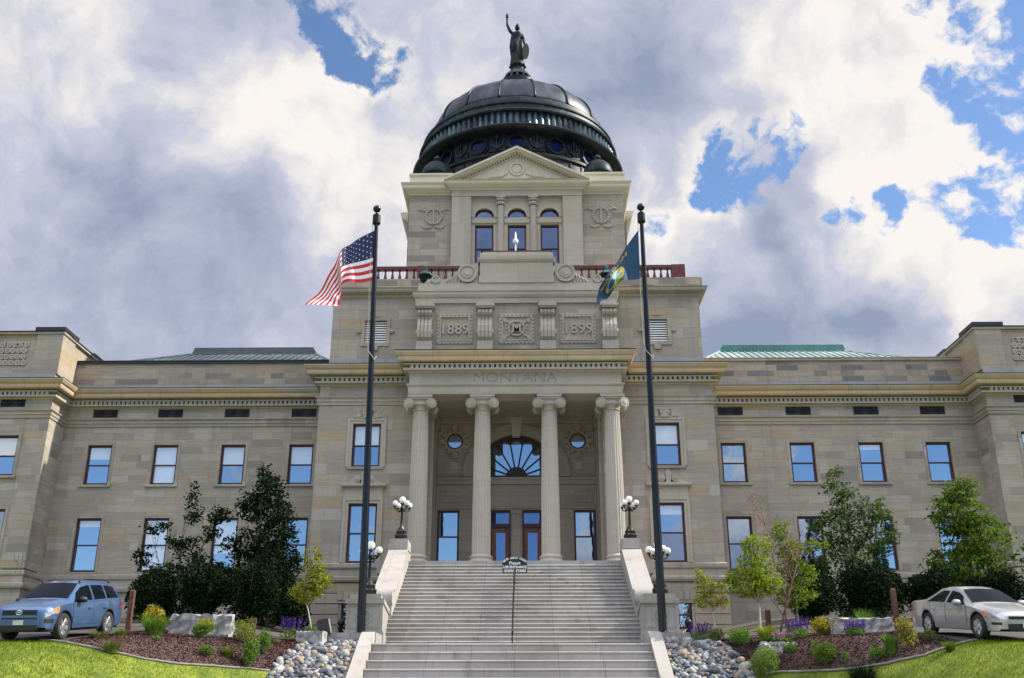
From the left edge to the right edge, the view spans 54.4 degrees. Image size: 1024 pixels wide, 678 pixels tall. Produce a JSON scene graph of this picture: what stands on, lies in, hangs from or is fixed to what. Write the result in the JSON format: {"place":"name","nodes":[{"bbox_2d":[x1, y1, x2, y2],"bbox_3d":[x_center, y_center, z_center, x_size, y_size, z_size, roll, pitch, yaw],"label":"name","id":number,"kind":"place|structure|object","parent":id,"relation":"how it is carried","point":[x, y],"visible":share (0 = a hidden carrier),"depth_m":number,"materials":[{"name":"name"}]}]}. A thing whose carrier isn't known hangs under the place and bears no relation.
{"place":"outdoors","nodes":[
{"label":"outdoors","id":0,"kind":"place"},
{"bbox_2d":[0,626,167,640],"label":"parking pavement","id":1,"kind":"structure","parent":0,"point":[46,635],"depth_m":31.94,"materials":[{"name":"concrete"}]},
{"bbox_2d":[0,578,121,638],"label":"parked car","id":2,"kind":"object","parent":1,"relation":"on","point":[60,608],"visible":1,"depth_m":29.95,"materials":[{"name":"blue paint"}]},
{"bbox_2d":[117,618,312,637],"bbox_3d":[-15.855,13.772,46.807,22.000,2.028,17.000,0,-21,1],"label":"planting bed","id":3,"kind":"object","parent":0,"point":[276,631],"visible":0.07,"depth_m":42.89,"materials":[{"name":"soil"}]},
{"bbox_2d":[123,562,180,621],"bbox_3d":[-15.696,11.005,43.342,2.379,2.672,2.033,0,-21,1],"label":"shrub","id":4,"kind":"object","parent":3,"relation":"on","point":[153,588],"visible":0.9,"depth_m":43.10,"materials":[{"name":"green plant"}]},
{"bbox_2d":[130,479,236,620],"bbox_3d":[-15.345,10.480,46.130,4.736,8.007,2.360,0,-21,1],"label":"tree","id":5,"kind":"object","parent":3,"relation":"on","point":[181,543],"visible":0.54,"depth_m":46.44,"materials":[{"name":"green plant"}]},
{"bbox_2d":[179,554,226,614],"bbox_3d":[-13.289,10.834,43.094,2.090,2.914,1.922,0,-21,1],"label":"shrub","id":6,"kind":"object","parent":3,"relation":"on","point":[204,588],"visible":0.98,"depth_m":42.69,"materials":[{"name":"green plant"}]},
{"bbox_2d":[225,558,282,625],"bbox_3d":[-11.108,10.927,42.888,2.383,3.051,1.593,0,-21,1],"label":"shrub","id":7,"kind":"object","parent":3,"relation":"on","point":[252,589],"visible":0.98,"depth_m":42.64,"materials":[{"name":"green plant"}]},
{"bbox_2d":[217,463,307,627],"bbox_3d":[-11.408,9.866,45.791,4.355,8.709,2.828,0,-21,1],"label":"tree","id":8,"kind":"object","parent":3,"relation":"on","point":[275,547],"visible":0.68,"depth_m":45.92,"materials":[{"name":"green plant"}]},
{"bbox_2d":[279,592,311,633],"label":"shrub","id":9,"kind":"object","parent":3,"relation":"on","point":[291,607],"visible":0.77,"depth_m":42.93,"materials":[{"name":"green plant"}]},
{"bbox_2d":[280,643,350,677],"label":"soil","id":10,"kind":"structure","parent":0,"point":[316,661],"depth_m":33.02,"materials":[{"name":"brown soil"}]},
{"bbox_2d":[286,546,332,628],"bbox_3d":[-7.426,9.383,36.554,1.768,3.574,1.172,0,-21,1],"label":"tree","id":11,"kind":"object","parent":10,"relation":"on","point":[313,588],"visible":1,"depth_m":36.62,"materials":[{"name":"green plant"}]},
{"bbox_2d":[296,631,326,644],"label":"stone block","id":12,"kind":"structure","parent":10,"relation":"on","point":[316,637],"depth_m":34.76,"materials":[{"name":"stone"}]},
{"bbox_2d":[274,641,357,677],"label":"stones","id":13,"kind":"object","parent":10,"relation":"on","point":[299,653],"visible":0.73,"depth_m":33.20,"materials":[{"name":"grey stone"}]},
{"bbox_2d":[0,626,1023,677],"bbox_3d":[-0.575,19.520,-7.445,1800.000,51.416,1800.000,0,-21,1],"label":"lawn","id":14,"kind":"structure","parent":0,"point":[212,670],"depth_m":27.33,"materials":[{"name":"green plant"}]},
{"bbox_2d":[0,639,267,677],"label":"lawn grass","id":15,"kind":"structure","parent":14,"relation":"on","point":[22,642],"depth_m":27.40,"materials":[{"name":"green plant"}]},
{"bbox_2d":[38,638,269,670],"bbox_3d":[-10.506,9.543,30.114,6.980,0.755,1.102,12,-24,-29],"label":"bed edging","id":16,"kind":"object","parent":14,"relation":"on","point":[158,660],"visible":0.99,"depth_m":29.62,"materials":[{"name":"grey concrete"}]},
{"bbox_2d":[67,628,297,673],"bbox_3d":[-10.231,10.293,33.596,5.550,1.992,10.198,0,-21,1],"label":"mulch bed","id":17,"kind":"object","parent":14,"relation":"on","point":[170,647],"visible":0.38,"depth_m":31.18,"materials":[{"name":"brown wood"}]},
{"bbox_2d":[125,590,135,632],"bbox_3d":[-12.689,9.213,33.082,0.150,1.731,0.150,0,-21,1],"label":"wooden post","id":18,"kind":"object","parent":17,"relation":"on","point":[130,610],"visible":0.82,"depth_m":33.09,"materials":[{"name":"brown wood"}]},
{"bbox_2d":[140,603,165,625],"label":"shrub","id":19,"kind":"object","parent":17,"relation":"on","point":[158,612],"visible":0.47,"depth_m":34.52,"materials":[{"name":"yellow plant"}]},
{"bbox_2d":[137,613,176,634],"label":"ornamental grass","id":20,"kind":"object","parent":17,"relation":"on","point":[151,626],"depth_m":32.70,"materials":[{"name":"green plant"}]},
{"bbox_2d":[168,613,234,636],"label":"stone block","id":21,"kind":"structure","parent":17,"relation":"on","point":[183,623],"depth_m":34.14,"materials":[{"name":"stone"}]},
{"bbox_2d":[191,617,216,637],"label":"shrub","id":22,"kind":"object","parent":17,"relation":"on","point":[202,627],"visible":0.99,"depth_m":32.81,"materials":[{"name":"green plant"}]},
{"bbox_2d":[232,617,256,641],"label":"shrub","id":23,"kind":"object","parent":17,"relation":"on","point":[245,631],"visible":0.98,"depth_m":33.26,"materials":[{"name":"green plant"}]},
{"bbox_2d":[241,635,260,666],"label":"shrub","id":24,"kind":"object","parent":17,"relation":"on","point":[250,652],"visible":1,"depth_m":31.84,"materials":[{"name":"green plant"}]},
{"bbox_2d":[257,627,272,652],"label":"shrub","id":25,"kind":"object","parent":17,"relation":"on","point":[265,644],"visible":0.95,"depth_m":33.06,"materials":[{"name":"green plant"}]},
{"bbox_2d":[279,616,306,639],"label":"flower clump","id":26,"kind":"object","parent":17,"relation":"on","point":[292,629],"visible":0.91,"depth_m":35.33,"materials":[{"name":"purple plant"}]},
{"bbox_2d":[0,60,1023,632],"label":"capitol building","id":27,"kind":"structure","parent":14,"relation":"on","point":[510,418],"depth_m":57.35,"materials":[{"name":"stone"}]},
{"bbox_2d":[0,506,8,554],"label":"window","id":28,"kind":"structure","parent":27,"relation":"in","point":[3,513],"depth_m":55.52,"materials":[{"name":"beige glass"}]},
{"bbox_2d":[0,432,22,477],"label":"window","id":29,"kind":"structure","parent":27,"relation":"in","point":[9,445],"depth_m":57.02,"materials":[{"name":"blue glass"}]},
{"bbox_2d":[66,515,104,571],"bbox_3d":[-24.345,11.716,57.060,1.780,3.208,0.285,0,-21,1],"label":"window","id":30,"kind":"structure","parent":27,"relation":"in","point":[89,532],"depth_m":57.09,"materials":[{"name":"blue glass"}]},
{"bbox_2d":[78,442,115,486],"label":"window","id":31,"kind":"structure","parent":27,"relation":"in","point":[98,472],"depth_m":58.74,"materials":[{"name":"blue glass"}]},
{"bbox_2d":[135,515,172,571],"bbox_3d":[-20.425,11.695,57.005,1.780,3.208,0.285,0,-21,1],"label":"window","id":32,"kind":"structure","parent":27,"relation":"in","point":[162,550],"depth_m":57.09,"materials":[{"name":"blue glass"}]},
{"bbox_2d":[145,442,181,486],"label":"window","id":33,"kind":"structure","parent":27,"relation":"in","point":[165,468],"depth_m":58.67,"materials":[{"name":"blue glass"}]},
{"bbox_2d":[206,515,241,568],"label":"window","id":34,"kind":"structure","parent":27,"relation":"in","point":[229,527],"depth_m":57.06,"materials":[{"name":"blue glass"}]},
{"bbox_2d":[213,442,248,486],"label":"window","id":35,"kind":"structure","parent":27,"relation":"in","point":[233,467],"depth_m":58.63,"materials":[{"name":"blue glass"}]},
{"bbox_2d":[280,515,310,571],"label":"window","id":36,"kind":"structure","parent":27,"relation":"in","point":[304,525],"depth_m":57.10,"materials":[{"name":"blue glass"}]},
{"bbox_2d":[282,442,316,485],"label":"window","id":37,"kind":"structure","parent":27,"relation":"in","point":[301,468],"depth_m":58.57,"materials":[{"name":"clear glass"}]},
{"bbox_2d":[339,470,386,562],"bbox_3d":[-7.961,9.416,53.056,2.440,4.928,0.520,0,-21,1],"label":"window","id":38,"kind":"structure","parent":27,"relation":"in","point":[353,491],"depth_m":53.12,"materials":[{"name":"clear glass"}]},
{"bbox_2d":[345,409,386,468],"bbox_3d":[-7.960,5.499,54.584,2.140,3.338,0.460,0,-21,1],"label":"window","id":39,"kind":"structure","parent":27,"relation":"in","point":[379,425],"depth_m":54.61,"materials":[{"name":"clear glass"}]},
{"bbox_2d":[436,511,458,560],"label":"window","id":40,"kind":"structure","parent":27,"relation":"in","point":[447,521],"depth_m":55.58,"materials":[{"name":"clear glass"}]},
{"bbox_2d":[440,424,469,458],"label":"round window","id":41,"kind":"structure","parent":27,"relation":"in","point":[454,441],"depth_m":57.23,"materials":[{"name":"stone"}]},
{"bbox_2d":[475,226,493,262],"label":"window","id":42,"kind":"structure","parent":27,"relation":"in","point":[483,234],"depth_m":64.58,"materials":[{"name":"clear glass"}]},
{"bbox_2d":[471,205,497,223],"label":"lunette window","id":43,"kind":"structure","parent":27,"relation":"in","point":[482,214],"depth_m":65.10,"materials":[{"name":"beige glass"}]},
{"bbox_2d":[492,528,508,560],"bbox_3d":[-0.642,11.910,55.184,0.930,2.880,0.168,0,-21,1],"label":"door","id":44,"kind":"structure","parent":27,"relation":"in","point":[500,536],"depth_m":55.42,"materials":[{"name":"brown wood"}]},
{"bbox_2d":[490,437,540,476],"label":"fanlight window","id":45,"kind":"structure","parent":27,"relation":"in","point":[510,457],"depth_m":57.22,"materials":[{"name":"clear glass"}]},
{"bbox_2d":[508,226,525,250],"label":"window","id":46,"kind":"structure","parent":27,"relation":"in","point":[520,231],"depth_m":64.61,"materials":[{"name":"clear glass"}]},
{"bbox_2d":[504,205,529,222],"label":"lunette window","id":47,"kind":"structure","parent":27,"relation":"in","point":[516,213],"depth_m":65.06,"materials":[{"name":"beige glass"}]},
{"bbox_2d":[506,14,528,63],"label":"statue","id":48,"kind":"object","parent":27,"relation":"on","point":[519,50],"visible":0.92,"depth_m":79.25,"materials":[{"name":"brown metal"}]},
{"bbox_2d":[524,528,540,560],"bbox_3d":[1.148,11.900,55.159,0.930,2.880,0.168,0,-21,1],"label":"door","id":49,"kind":"structure","parent":27,"relation":"in","point":[532,536],"depth_m":55.39,"materials":[{"name":"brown wood"}]},
{"bbox_2d":[540,225,558,262],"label":"window","id":50,"kind":"structure","parent":27,"relation":"in","point":[549,233],"depth_m":64.52,"materials":[{"name":"clear glass"}]},
{"bbox_2d":[536,205,562,222],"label":"lunette window","id":51,"kind":"structure","parent":27,"relation":"in","point":[548,213],"depth_m":64.99,"materials":[{"name":"beige glass"}]},
{"bbox_2d":[563,423,592,457],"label":"round window","id":52,"kind":"structure","parent":27,"relation":"in","point":[577,440],"depth_m":57.13,"materials":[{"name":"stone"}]},
{"bbox_2d":[574,510,596,560],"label":"window","id":53,"kind":"structure","parent":27,"relation":"in","point":[585,545],"depth_m":55.50,"materials":[{"name":"clear glass"}]},
{"bbox_2d":[645,408,686,467],"bbox_3d":[8.378,5.412,54.357,2.140,3.338,0.460,0,-21,1],"label":"window","id":54,"kind":"structure","parent":27,"relation":"in","point":[668,444],"depth_m":54.40,"materials":[{"name":"clear glass"}]},
{"bbox_2d":[645,469,693,561],"bbox_3d":[8.377,9.330,52.829,2.440,4.928,0.520,0,-21,1],"label":"window","id":55,"kind":"structure","parent":27,"relation":"in","point":[673,525],"depth_m":52.92,"materials":[{"name":"clear glass"}]},
{"bbox_2d":[678,603,692,628],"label":"window","id":56,"kind":"structure","parent":27,"relation":"in","point":[685,611],"depth_m":51.21,"materials":[{"name":"clear glass"}]},
{"bbox_2d":[717,440,752,484],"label":"window","id":57,"kind":"structure","parent":27,"relation":"in","point":[731,453],"depth_m":58.22,"materials":[{"name":"clear glass"}]},
{"bbox_2d":[723,513,758,570],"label":"window","id":58,"kind":"structure","parent":27,"relation":"in","point":[736,529],"depth_m":56.74,"materials":[{"name":"clear glass"}]},
{"bbox_2d":[786,440,822,484],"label":"window","id":59,"kind":"structure","parent":27,"relation":"in","point":[801,458],"depth_m":58.16,"materials":[{"name":"clear glass"}]},
{"bbox_2d":[793,513,830,569],"bbox_3d":[16.971,11.498,56.487,1.780,3.208,0.285,0,-21,1],"label":"window","id":60,"kind":"structure","parent":27,"relation":"in","point":[805,522],"depth_m":56.72,"materials":[{"name":"clear glass"}]},
{"bbox_2d":[855,439,892,484],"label":"window","id":61,"kind":"structure","parent":27,"relation":"in","point":[870,459],"depth_m":58.10,"materials":[{"name":"clear glass"}]},
{"bbox_2d":[865,513,902,569],"bbox_3d":[20.970,11.476,56.432,1.780,3.208,0.285,0,-21,1],"label":"window","id":62,"kind":"structure","parent":27,"relation":"in","point":[891,560],"depth_m":56.30,"materials":[{"name":"clear glass"}]},
{"bbox_2d":[922,439,958,483],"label":"window","id":63,"kind":"structure","parent":27,"relation":"in","point":[939,468],"depth_m":58.07,"materials":[{"name":"clear glass"}]},
{"bbox_2d":[934,513,972,567],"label":"window","id":64,"kind":"structure","parent":27,"relation":"in","point":[939,538],"depth_m":56.45,"materials":[{"name":"clear glass"}]},
{"bbox_2d":[327,538,697,677],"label":"staircase","id":65,"kind":"structure","parent":14,"relation":"on","point":[569,621],"depth_m":40.12,"materials":[{"name":"stone"}]},
{"bbox_2d":[354,205,380,632],"bbox_3d":[-5.577,2.528,39.536,0.725,17.645,0.600,0,-21,1],"label":"flag pole","id":66,"kind":"object","parent":65,"relation":"on","point":[362,591],"visible":0.91,"depth_m":38.75,"materials":[{"name":"metal"}]},
{"bbox_2d":[305,231,373,305],"bbox_3d":[-7.068,-2.990,41.352,2.734,3.750,0.530,1,-21,-4],"label":"striped flag","id":67,"kind":"object","parent":66,"relation":"attached to","point":[352,263],"visible":1,"depth_m":41.43,"materials":[{"name":"fabric"}]},
{"bbox_2d":[359,541,382,593],"bbox_3d":[-5.567,8.994,39.048,0.848,2.135,0.850,5,-22,-14],"label":"lamp post","id":68,"kind":"object","parent":65,"relation":"on","point":[371,589],"visible":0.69,"depth_m":39.00,"materials":[{"name":"black metal"}]},
{"bbox_2d":[392,497,411,538],"bbox_3d":[-5.313,8.665,48.108,0.848,2.135,0.850,-3,-21,7],"label":"lamp post","id":69,"kind":"object","parent":65,"relation":"on","point":[400,531],"visible":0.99,"depth_m":48.01,"materials":[{"name":"black metal"}]},
{"bbox_2d":[511,569,514,642],"bbox_3d":[0.055,11.089,41.239,0.090,3.885,6.350,0,-21,1],"label":"handrail","id":70,"kind":"object","parent":65,"relation":"on","point":[512,630],"visible":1,"depth_m":40.50,"materials":[{"name":"black metal"}]},
{"bbox_2d":[502,557,526,572],"bbox_3d":[0.127,10.546,45.194,1.120,1.340,0.056,0,-21,1],"label":"sign","id":71,"kind":"object","parent":70,"relation":"attached to","point":[511,564],"visible":0.99,"depth_m":45.27,"materials":[{"name":"black paint"}]},
{"bbox_2d":[619,496,638,537],"bbox_3d":[5.656,8.607,47.956,0.848,2.135,0.850,1,-21,-3],"label":"lamp post","id":72,"kind":"object","parent":65,"relation":"on","point":[630,532],"visible":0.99,"depth_m":47.85,"materials":[{"name":"black metal"}]},
{"bbox_2d":[637,203,667,631],"bbox_3d":[5.484,2.469,39.383,0.600,17.645,0.600,0,-21,1],"label":"flag pole","id":73,"kind":"object","parent":65,"relation":"on","point":[659,568],"visible":0.91,"depth_m":38.59,"materials":[{"name":"metal"}]},
{"bbox_2d":[594,231,639,307],"bbox_3d":[4.336,-2.982,41.215,1.964,3.582,0.448,0,-21,-1],"label":"blue flag","id":74,"kind":"object","parent":73,"relation":"attached to","point":[627,266],"visible":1,"depth_m":41.30,"materials":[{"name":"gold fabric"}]},
{"bbox_2d":[645,545,670,592],"bbox_3d":[5.732,8.934,38.891,0.848,2.135,0.850,-9,-23,23],"label":"lamp post","id":75,"kind":"object","parent":65,"relation":"on","point":[649,550],"visible":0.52,"depth_m":38.91,"materials":[{"name":"black metal"}]},
{"bbox_2d":[716,629,960,671],"bbox_3d":[10.137,10.117,33.018,5.600,2.082,10.797,0,-21,1],"label":"mulch bed","id":76,"kind":"object","parent":14,"relation":"on","point":[795,656],"visible":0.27,"depth_m":30.51,"materials":[{"name":"brown wood"}]},
{"bbox_2d":[727,627,750,644],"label":"shrub","id":77,"kind":"object","parent":76,"relation":"on","point":[738,636],"visible":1,"depth_m":33.79,"materials":[{"name":"green plant"}]},
{"bbox_2d":[720,532,784,628],"bbox_3d":[8.675,8.884,35.669,2.381,3.845,1.625,0,-21,1],"label":"tree","id":78,"kind":"object","parent":76,"relation":"on","point":[758,580],"visible":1,"depth_m":35.69,"materials":[{"name":"green plant"}]},
{"bbox_2d":[748,645,780,675],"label":"shrub","id":79,"kind":"object","parent":76,"relation":"on","point":[765,659],"visible":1,"depth_m":31.30,"materials":[{"name":"green plant"}]},
{"bbox_2d":[742,489,805,632],"bbox_3d":[10.604,8.489,38.855,2.404,5.783,1.995,-15,-25,34],"label":"bare sapling","id":80,"kind":"object","parent":76,"relation":"on","point":[785,594],"visible":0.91,"depth_m":38.43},
{"bbox_2d":[758,641,797,654],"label":"stone block","id":81,"kind":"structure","parent":76,"relation":"on","point":[777,646],"depth_m":32.11,"materials":[{"name":"stone"}]},
{"bbox_2d":[785,616,808,637],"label":"flower clump","id":82,"kind":"object","parent":76,"relation":"on","point":[800,630],"visible":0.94,"depth_m":33.01,"materials":[{"name":"purple plant"}]},
{"bbox_2d":[809,616,836,634],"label":"shrub","id":83,"kind":"object","parent":76,"relation":"on","point":[819,627],"visible":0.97,"depth_m":33.43,"materials":[{"name":"yellow plant"}]},
{"bbox_2d":[810,640,837,664],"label":"shrub","id":84,"kind":"object","parent":76,"relation":"on","point":[826,651],"visible":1,"depth_m":30.13,"materials":[{"name":"green plant"}]},
{"bbox_2d":[843,618,866,634],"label":"flower clump","id":85,"kind":"object","parent":76,"relation":"on","point":[855,629],"visible":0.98,"depth_m":32.12,"materials":[{"name":"purple plant"}]},
{"bbox_2d":[826,617,892,634],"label":"stone block","id":86,"kind":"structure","parent":76,"relation":"on","point":[874,624],"depth_m":33.31,"materials":[{"name":"stone"}]},
{"bbox_2d":[877,631,900,654],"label":"ornamental grass","id":87,"kind":"object","parent":76,"relation":"on","point":[891,645],"depth_m":28.83,"materials":[{"name":"green plant"}]},
{"bbox_2d":[890,588,899,631],"bbox_3d":[12.608,9.078,32.732,0.150,1.729,0.150,0,-21,1],"label":"wooden post","id":88,"kind":"object","parent":76,"relation":"on","point":[894,603],"visible":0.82,"depth_m":32.78,"materials":[{"name":"brown wood"}]},
{"bbox_2d":[893,617,918,648],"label":"shrub","id":89,"kind":"object","parent":76,"relation":"on","point":[905,629],"visible":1,"depth_m":28.81,"materials":[{"name":"yellow plant"}]},
{"bbox_2d":[753,638,976,673],"bbox_3d":[9.963,9.405,29.537,6.994,0.825,1.475,-14,-25,33],"label":"bed edging","id":90,"kind":"object","parent":14,"relation":"on","point":[876,664],"visible":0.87,"depth_m":28.55,"materials":[{"name":"grey concrete"}]},
{"bbox_2d":[754,638,1023,677],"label":"lawn grass","id":91,"kind":"structure","parent":14,"relation":"on","point":[994,642],"depth_m":26.53,"materials":[{"name":"green plant"}]},
{"bbox_2d":[0,0,1023,360],"label":"sky","id":92,"kind":"structure","parent":0,"point":[178,177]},
{"bbox_2d":[669,640,737,676],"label":"soil","id":93,"kind":"structure","parent":0,"point":[716,662],"depth_m":33.10,"materials":[{"name":"brown soil"}]},
{"bbox_2d":[688,621,712,639],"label":"flower clump","id":94,"kind":"object","parent":93,"relation":"on","point":[702,632],"visible":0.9,"depth_m":35.39,"materials":[{"name":"purple plant"}]},
{"bbox_2d":[664,639,738,677],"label":"stones","id":95,"kind":"object","parent":93,"relation":"on","point":[702,661],"visible":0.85,"depth_m":33.29,"materials":[{"name":"grey stone"}]},
{"bbox_2d":[691,568,731,631],"bbox_3d":[7.235,9.652,36.037,1.518,2.739,1.357,0,-21,1],"label":"tree","id":96,"kind":"object","parent":93,"relation":"on","point":[708,585],"visible":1,"depth_m":36.09,"materials":[{"name":"green plant"}]},
{"bbox_2d":[698,617,913,638],"bbox_3d":[16.141,13.603,46.364,22.000,2.028,17.000,0,-21,1],"label":"planting bed","id":97,"kind":"object","parent":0,"point":[775,622],"visible":0.12,"depth_m":45.56,"materials":[{"name":"soil"}]},
{"bbox_2d":[768,521,829,630],"bbox_3d":[11.323,9.289,39.102,2.557,4.491,1.557,0,-21,1],"label":"tree","id":98,"kind":"object","parent":97,"relation":"on","point":[807,570],"visible":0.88,"depth_m":39.08,"materials":[{"name":"green plant"}]},
{"bbox_2d":[788,556,837,617],"bbox_3d":[14.331,11.803,47.310,2.381,2.957,2.036,0,-21,1],"label":"shrub","id":99,"kind":"object","parent":97,"relation":"on","point":[818,568],"visible":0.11,"depth_m":47.34,"materials":[{"name":"green plant"}]},
{"bbox_2d":[789,574,837,623],"bbox_3d":[12.720,10.999,42.204,2.186,2.150,1.747,0,-21,1],"label":"shrub","id":100,"kind":"object","parent":97,"relation":"on","point":[823,602],"visible":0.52,"depth_m":41.86,"materials":[{"name":"green plant"}]},
{"bbox_2d":[806,464,908,617],"bbox_3d":[16.022,9.545,46.374,4.523,7.551,2.624,0,-21,1],"label":"tree","id":101,"kind":"object","parent":97,"relation":"on","point":[859,542],"visible":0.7,"depth_m":46.41,"materials":[{"name":"green plant"}]},
{"bbox_2d":[832,557,897,616],"bbox_3d":[15.214,10.799,42.969,2.768,2.791,1.949,0,-21,1],"label":"shrub","id":102,"kind":"object","parent":97,"relation":"on","point":[870,589],"visible":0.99,"depth_m":42.65,"materials":[{"name":"green plant"}]},
{"bbox_2d":[868,563,906,616],"bbox_3d":[17.672,11.985,47.378,2.370,2.618,1.754,0,-21,1],"label":"shrub","id":103,"kind":"object","parent":97,"relation":"on","point":[899,585],"visible":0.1,"depth_m":47.08,"materials":[{"name":"green plant"}]},
{"bbox_2d":[902,562,956,610],"bbox_3d":[18.052,10.940,43.002,2.376,2.504,1.976,0,-21,1],"label":"shrub","id":104,"kind":"object","parent":97,"relation":"on","point":[931,582],"visible":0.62,"depth_m":42.84,"materials":[{"name":"green plant"}]},
{"bbox_2d":[917,473,1022,593],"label":"tree","id":105,"kind":"object","parent":97,"relation":"on","point":[975,553],"visible":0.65,"depth_m":45.71,"materials":[{"name":"green plant"}]},
{"bbox_2d":[960,565,1023,600],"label":"shrub","id":106,"kind":"object","parent":97,"relation":"on","point":[1011,587],"visible":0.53,"depth_m":43.55,"materials":[{"name":"green plant"}]},
{"bbox_2d":[839,662,884,677],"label":"ornamental grass","id":107,"kind":"object","parent":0,"point":[855,672],"depth_m":27.47,"materials":[{"name":"green plant"}]},
{"bbox_2d":[893,625,1023,640],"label":"parking pavement","id":108,"kind":"structure","parent":0,"point":[961,634],"depth_m":30.83,"materials":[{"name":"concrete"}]},
{"bbox_2d":[911,586,1023,638],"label":"parked car","id":109,"kind":"object","parent":108,"relation":"on","point":[981,612],"visible":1,"depth_m":29.42,"materials":[{"name":"silver paint"}]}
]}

